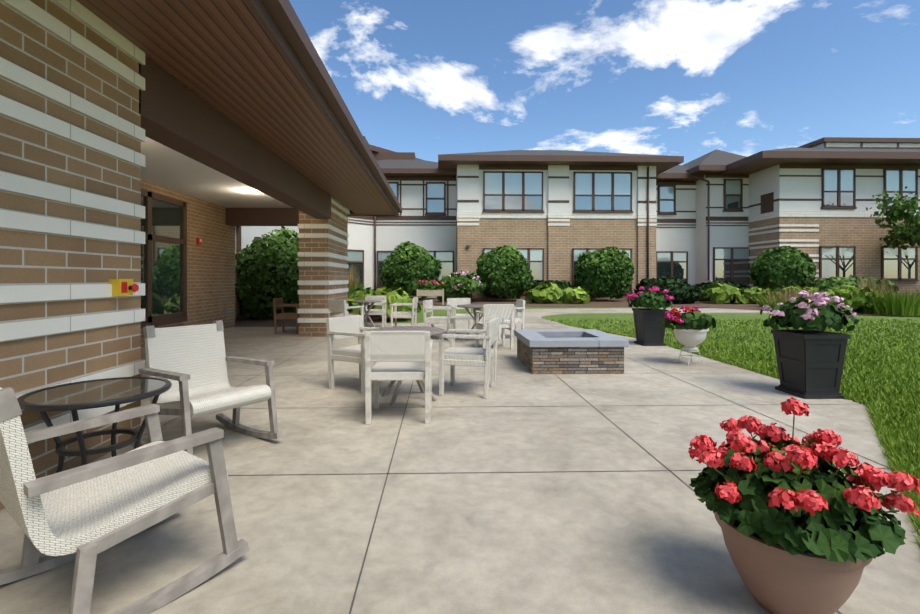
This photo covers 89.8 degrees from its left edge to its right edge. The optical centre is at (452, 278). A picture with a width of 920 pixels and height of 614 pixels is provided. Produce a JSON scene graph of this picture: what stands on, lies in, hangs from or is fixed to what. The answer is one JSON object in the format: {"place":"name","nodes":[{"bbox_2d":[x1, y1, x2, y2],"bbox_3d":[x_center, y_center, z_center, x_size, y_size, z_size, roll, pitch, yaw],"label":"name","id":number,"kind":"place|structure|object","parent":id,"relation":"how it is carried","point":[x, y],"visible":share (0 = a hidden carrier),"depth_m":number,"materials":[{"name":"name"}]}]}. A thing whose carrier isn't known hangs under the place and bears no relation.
{"place":"outdoors","nodes":[
{"label":"outdoors","id":0,"kind":"place"},
{"bbox_2d":[348,290,374,314],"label":"hosta plant","id":1,"kind":"object","parent":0,"point":[361,295],"depth_m":15.02,"materials":[{"name":"green plant"}]},
{"bbox_2d":[0,319,919,613],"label":"patio slab","id":2,"kind":"structure","parent":0,"point":[486,509],"depth_m":2.60,"materials":[{"name":"concrete"}]},
{"bbox_2d":[17,377,171,472],"bbox_3d":[-2.039,0.945,2.666,0.711,0.613,0.711,0,0,-1],"label":"glass side table","id":3,"kind":"object","parent":2,"relation":"on","point":[73,397],"visible":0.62,"depth_m":2.60,"materials":[{"name":"grey glass"}]},
{"bbox_2d":[0,387,249,613],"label":"rocking chair","id":4,"kind":"object","parent":2,"relation":"on","point":[83,516],"visible":1,"depth_m":1.79,"materials":[{"name":"white wicker"}]},
{"bbox_2d":[0,0,401,510],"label":"covered porch building","id":5,"kind":"structure","parent":2,"relation":"on","point":[144,144],"depth_m":3.49,"materials":[{"name":"brick"}]},
{"bbox_2d":[109,279,138,295],"bbox_3d":[-2.393,0.060,3.367,0.130,0.120,0.140,0,0,-1],"label":"emergency stop switch","id":6,"kind":"object","parent":5,"relation":"attached to","point":[122,287],"visible":0.94,"depth_m":3.33,"materials":[{"name":"yellow plastic"}]},
{"bbox_2d":[196,238,201,244],"bbox_3d":[-5.659,-0.840,10.305,0.080,0.140,0.120,0,0,-1],"label":"fire alarm strobe","id":7,"kind":"object","parent":5,"relation":"attached to","point":[198,241],"visible":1,"depth_m":10.27,"materials":[{"name":"red plastic"}]},
{"bbox_2d":[132,320,282,454],"bbox_3d":[-1.840,0.799,3.471,0.868,0.901,0.696,0,0,35],"label":"rocking chair","id":8,"kind":"object","parent":2,"relation":"on","point":[189,362],"visible":0.77,"depth_m":3.53,"materials":[{"name":"white wood"}]},
{"bbox_2d":[273,298,298,333],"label":"chair","id":9,"kind":"object","parent":2,"relation":"on","point":[278,304],"visible":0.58,"depth_m":10.48,"materials":[{"name":"brown wood"}]},
{"bbox_2d":[328,299,363,324],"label":"dining chair","id":10,"kind":"object","parent":2,"relation":"on","point":[338,306],"visible":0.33,"depth_m":9.91,"materials":[{"name":"wicker"}]},
{"bbox_2d":[326,315,395,393],"bbox_3d":[-1.055,0.848,5.366,0.584,0.806,0.576,0,0,31],"label":"dining chair","id":11,"kind":"object","parent":2,"relation":"on","point":[343,327],"visible":0.69,"depth_m":5.25,"materials":[{"name":"wicker"}]},
{"bbox_2d":[352,300,381,327],"bbox_3d":[-2.080,0.894,11.188,0.720,0.730,0.720,0,0,-1],"label":"bistro table","id":12,"kind":"object","parent":2,"relation":"on","point":[366,302],"visible":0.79,"depth_m":11.11,"materials":[{"name":"grey"}]},
{"bbox_2d":[363,296,386,327],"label":"dining chair","id":13,"kind":"object","parent":2,"relation":"on","point":[382,311],"visible":0.73,"depth_m":12.30,"materials":[{"name":"wicker"}]},
{"bbox_2d":[364,331,432,424],"bbox_3d":[-0.479,0.848,4.220,0.576,0.806,0.584,0,0,-1],"label":"dining chair","id":14,"kind":"object","parent":2,"relation":"on","point":[381,348],"visible":1,"depth_m":3.94,"materials":[{"name":"fabric"}]},
{"bbox_2d":[390,297,417,326],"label":"dining chair","id":15,"kind":"object","parent":2,"relation":"on","point":[396,314],"visible":0.85,"depth_m":10.85,"materials":[{"name":"wicker"}]},
{"bbox_2d":[372,326,444,405],"bbox_3d":[-0.465,0.894,4.828,0.760,0.730,0.760,0,0,-1],"label":"bistro table","id":16,"kind":"object","parent":2,"relation":"on","point":[433,331],"visible":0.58,"depth_m":4.84,"materials":[{"name":"grey"}]},
{"bbox_2d":[423,300,456,340],"bbox_3d":[-0.268,0.848,9.686,0.584,0.806,0.576,0,0,14],"label":"dining chair","id":17,"kind":"object","parent":2,"relation":"on","point":[432,320],"visible":0.88,"depth_m":9.47,"materials":[{"name":"wicker"}]},
{"bbox_2d":[446,298,474,334],"bbox_3d":[0.187,0.848,10.503,0.576,0.806,0.584,0,0,-11],"label":"dining chair","id":18,"kind":"object","parent":2,"relation":"on","point":[453,302],"visible":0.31,"depth_m":10.71,"materials":[{"name":"wicker"}]},
{"bbox_2d":[437,318,498,398],"bbox_3d":[0.184,0.848,5.143,0.584,0.806,0.576,0,0,14],"label":"dining chair","id":19,"kind":"object","parent":2,"relation":"on","point":[452,356],"visible":1,"depth_m":4.93,"materials":[{"name":"wicker"}]},
{"bbox_2d":[457,304,485,341],"bbox_3d":[0.481,0.894,9.254,0.800,0.730,0.800,0,0,-1],"label":"bistro table","id":20,"kind":"object","parent":2,"relation":"on","point":[476,307],"visible":0.67,"depth_m":9.21,"materials":[{"name":"grey"}]},
{"bbox_2d":[475,304,513,348],"bbox_3d":[0.754,0.848,8.404,0.576,0.806,0.584,0,0,-11],"label":"dining chair","id":21,"kind":"object","parent":2,"relation":"on","point":[503,312],"visible":0.92,"depth_m":8.16,"materials":[{"name":"wicker"}]},
{"bbox_2d":[498,299,524,339],"bbox_3d":[1.183,0.848,9.823,0.584,0.806,0.576,0,0,-6],"label":"dining chair","id":22,"kind":"object","parent":2,"relation":"on","point":[519,306],"visible":0.58,"depth_m":9.58,"materials":[{"name":"wicker"}]},
{"bbox_2d":[143,320,888,613],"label":"patio joints","id":23,"kind":"object","parent":2,"relation":"on","point":[352,603],"visible":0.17,"depth_m":3.00,"materials":[{"name":"grey concrete"}]},
{"bbox_2d":[514,329,628,373],"bbox_3d":[1.638,1.025,6.683,1.310,0.450,1.310,0,0,-1],"label":"fire pit","id":24,"kind":"object","parent":2,"relation":"on","point":[567,351],"visible":1,"depth_m":6.08,"materials":[{"name":"stone"}]},
{"bbox_2d":[626,286,673,345],"bbox_3d":[3.780,0.693,8.820,0.846,1.115,0.847,0,0,-24],"label":"tall planter","id":25,"kind":"object","parent":2,"relation":"on","point":[649,329],"visible":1,"depth_m":8.63,"materials":[{"name":"plastic"}]},
{"bbox_2d":[658,306,715,365],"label":"potted flowers","id":26,"kind":"object","parent":2,"relation":"on","point":[692,325],"visible":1,"depth_m":6.63,"materials":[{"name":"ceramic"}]},
{"bbox_2d":[687,397,919,613],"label":"potted flowers","id":27,"kind":"object","parent":2,"relation":"on","point":[806,527],"visible":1,"depth_m":1.61,"materials":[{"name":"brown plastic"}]},
{"bbox_2d":[760,290,861,398],"bbox_3d":[3.885,0.687,5.007,0.970,1.127,0.830,0,0,-1],"label":"tall planter","id":28,"kind":"object","parent":2,"relation":"on","point":[810,361],"visible":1,"depth_m":4.83,"materials":[{"name":"plastic"}]},
{"bbox_2d":[289,0,919,164],"label":"sky","id":29,"kind":"structure","parent":0,"point":[690,79],"materials":[{"name":"blue"}]},
{"bbox_2d":[386,305,919,419],"bbox_3d":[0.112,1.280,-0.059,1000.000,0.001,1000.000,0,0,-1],"label":"lawn ground","id":30,"kind":"structure","parent":0,"point":[630,316],"depth_m":14.22,"materials":[{"name":"green plant"}]},
{"bbox_2d":[234,313,410,326],"bbox_3d":[-4.452,1.268,17.779,6.200,0.001,11.300,0,0,-1],"label":"mulch bed","id":31,"kind":"object","parent":30,"relation":"on","point":[268,321],"visible":0.19,"depth_m":13.76,"materials":[{"name":"brown soil"}]},
{"bbox_2d":[235,226,298,318],"bbox_3d":[-5.548,-0.227,15.021,3.196,2.979,3.174,0,0,-1],"label":"bush","id":32,"kind":"object","parent":31,"relation":"on","point":[269,273],"visible":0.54,"depth_m":14.00,"materials":[{"name":"green plant"}]},
{"bbox_2d":[348,264,369,293],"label":"feather reed grass","id":33,"kind":"object","parent":31,"relation":"on","point":[352,286],"depth_m":23.08,"materials":[{"name":"plant"}]},
{"bbox_2d":[348,287,375,297],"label":"far hosta","id":34,"kind":"object","parent":31,"relation":"on","point":[357,290],"visible":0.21,"depth_m":21.49,"materials":[{"name":"green plant"}]},
{"bbox_2d":[367,286,421,316],"bbox_3d":[-1.885,0.682,14.208,1.617,0.974,1.643,0,0,35],"label":"hosta plant","id":35,"kind":"object","parent":31,"relation":"on","point":[394,296],"depth_m":13.77,"materials":[{"name":"green plant"}]},
{"bbox_2d":[437,289,472,301],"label":"shrub","id":36,"kind":"object","parent":30,"relation":"on","point":[453,294],"visible":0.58,"depth_m":25.23,"materials":[{"name":"green plant"}]},
{"bbox_2d":[235,136,919,318],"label":"building","id":37,"kind":"structure","parent":30,"relation":"on","point":[711,216],"depth_m":28.59,"materials":[{"name":"brick"}]},
{"bbox_2d":[419,298,758,306],"bbox_3d":[18.398,1.270,27.725,54.000,0.001,13.400,0,0,-1],"label":"mulch bed","id":38,"kind":"object","parent":30,"relation":"on","point":[608,303],"depth_m":23.87,"materials":[{"name":"brown soil"}]},
{"bbox_2d":[380,241,441,297],"bbox_3d":[-2.512,-0.559,28.144,3.726,3.451,3.514,0,0,-1],"label":"globe shrub","id":39,"kind":"object","parent":38,"relation":"on","point":[406,266],"visible":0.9,"depth_m":26.86,"materials":[{"name":"green plant"}]},
{"bbox_2d":[415,280,444,304],"bbox_3d":[-1.004,0.645,22.530,1.742,1.210,0.687,0,0,-1],"label":"raised planter box","id":40,"kind":"object","parent":38,"relation":"on","point":[432,284],"visible":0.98,"depth_m":22.30,"materials":[{"name":"brown wood"}]},
{"bbox_2d":[439,270,487,293],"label":"pink hydrangea","id":41,"kind":"object","parent":38,"relation":"on","point":[460,280],"visible":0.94,"depth_m":24.51,"materials":[{"name":"green plant"}]},
{"bbox_2d":[475,245,533,298],"bbox_3d":[2.916,-0.360,26.435,3.354,3.137,3.167,0,0,-1],"label":"globe shrub","id":42,"kind":"object","parent":38,"relation":"on","point":[504,271],"visible":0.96,"depth_m":25.33,"materials":[{"name":"green plant"}]},
{"bbox_2d":[525,283,563,302],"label":"hosta","id":43,"kind":"object","parent":38,"relation":"on","point":[544,293],"visible":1,"depth_m":23.71,"materials":[{"name":"green plant"}]},
{"bbox_2d":[526,280,573,292],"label":"shrub","id":44,"kind":"object","parent":38,"relation":"on","point":[563,284],"visible":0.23,"depth_m":26.25,"materials":[{"name":"green plant"}]},
{"bbox_2d":[562,287,592,303],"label":"hosta","id":45,"kind":"object","parent":38,"relation":"on","point":[576,294],"visible":0.94,"depth_m":23.49,"materials":[{"name":"green plant"}]},
{"bbox_2d":[574,246,634,298],"bbox_3d":[8.652,-0.379,26.655,3.304,3.054,3.380,0,0,-1],"label":"globe shrub","id":46,"kind":"object","parent":38,"relation":"on","point":[608,271],"visible":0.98,"depth_m":25.49,"materials":[{"name":"green plant"}]},
{"bbox_2d":[634,276,689,293],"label":"shrub","id":47,"kind":"object","parent":38,"relation":"on","point":[645,282],"visible":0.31,"depth_m":26.86,"materials":[{"name":"green plant"}]},
{"bbox_2d":[693,280,747,300],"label":"shrub","id":48,"kind":"object","parent":38,"relation":"on","point":[703,286],"visible":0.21,"depth_m":26.01,"materials":[{"name":"green plant"}]},
{"bbox_2d":[700,283,748,303],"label":"hosta","id":49,"kind":"object","parent":38,"relation":"on","point":[718,293],"visible":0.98,"depth_m":23.37,"materials":[{"name":"green plant"}]},
{"bbox_2d":[735,287,766,303],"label":"hosta plant","id":50,"kind":"object","parent":38,"relation":"on","point":[752,292],"visible":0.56,"depth_m":23.32,"materials":[{"name":"green plant"}]},
{"bbox_2d":[749,246,816,289],"bbox_3d":[17.943,-0.277,25.172,3.025,3.085,2.935,0,0,-32],"label":"globe shrub","id":51,"kind":"object","parent":38,"relation":"on","point":[783,266],"visible":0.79,"depth_m":24.30,"materials":[{"name":"green plant"}]},
{"bbox_2d":[757,285,818,299],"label":"border perennial","id":52,"kind":"object","parent":38,"relation":"on","point":[774,291],"visible":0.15,"depth_m":20.47,"materials":[{"name":"green plant"}]},
{"bbox_2d":[810,276,898,297],"bbox_3d":[20.994,0.597,24.471,4.994,1.515,2.620,0,0,-1],"label":"shrub","id":53,"kind":"object","parent":38,"relation":"on","point":[824,284],"visible":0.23,"depth_m":23.88,"materials":[{"name":"green plant"}]},
{"bbox_2d":[866,186,919,252],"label":"tree","id":54,"kind":"object","parent":38,"relation":"on","point":[908,231],"visible":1,"depth_m":25.69,"materials":[{"name":"green plant"}]},
{"bbox_2d":[472,308,772,318],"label":"garden walk","id":55,"kind":"structure","parent":30,"relation":"on","point":[535,313],"depth_m":17.77,"materials":[{"name":"concrete"}]},
{"bbox_2d":[636,283,707,303],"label":"shrub","id":56,"kind":"object","parent":30,"relation":"on","point":[682,293],"visible":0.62,"depth_m":23.18,"materials":[{"name":"green plant"}]},
{"bbox_2d":[551,318,919,548],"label":"lawn grass","id":57,"kind":"structure","parent":30,"relation":"on","point":[899,427],"depth_m":6.51,"materials":[{"name":"green plant"}]},
{"bbox_2d":[753,294,781,306],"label":"border grass","id":58,"kind":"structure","parent":30,"relation":"on","point":[760,301],"depth_m":20.61,"materials":[{"name":"green plant"}]},
{"bbox_2d":[678,306,893,315],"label":"walkway","id":59,"kind":"structure","parent":30,"relation":"on","point":[744,307],"depth_m":20.14,"materials":[{"name":"grey concrete"}]},
{"bbox_2d":[757,285,817,309],"bbox_3d":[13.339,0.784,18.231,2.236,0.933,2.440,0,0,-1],"label":"border grass","id":60,"kind":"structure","parent":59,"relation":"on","point":[774,301],"depth_m":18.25,"materials":[{"name":"plant"}]},
{"bbox_2d":[809,284,886,309],"bbox_3d":[14.552,0.665,17.155,2.851,0.944,1.994,0,0,-1],"label":"border perennial","id":61,"kind":"object","parent":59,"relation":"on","point":[855,300],"visible":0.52,"depth_m":16.66,"materials":[{"name":"green plant"}]},
{"bbox_2d":[851,273,912,312],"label":"border grass","id":62,"kind":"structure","parent":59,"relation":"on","point":[866,309],"depth_m":16.77,"materials":[{"name":"plant"}]},
{"bbox_2d":[904,285,919,299],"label":"border grass","id":63,"kind":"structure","parent":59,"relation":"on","point":[918,289],"depth_m":18.33,"materials":[{"name":"plant"}]},
{"bbox_2d":[857,288,919,315],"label":"border grass","id":64,"kind":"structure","parent":30,"relation":"on","point":[908,306],"depth_m":15.71,"materials":[{"name":"green plant"}]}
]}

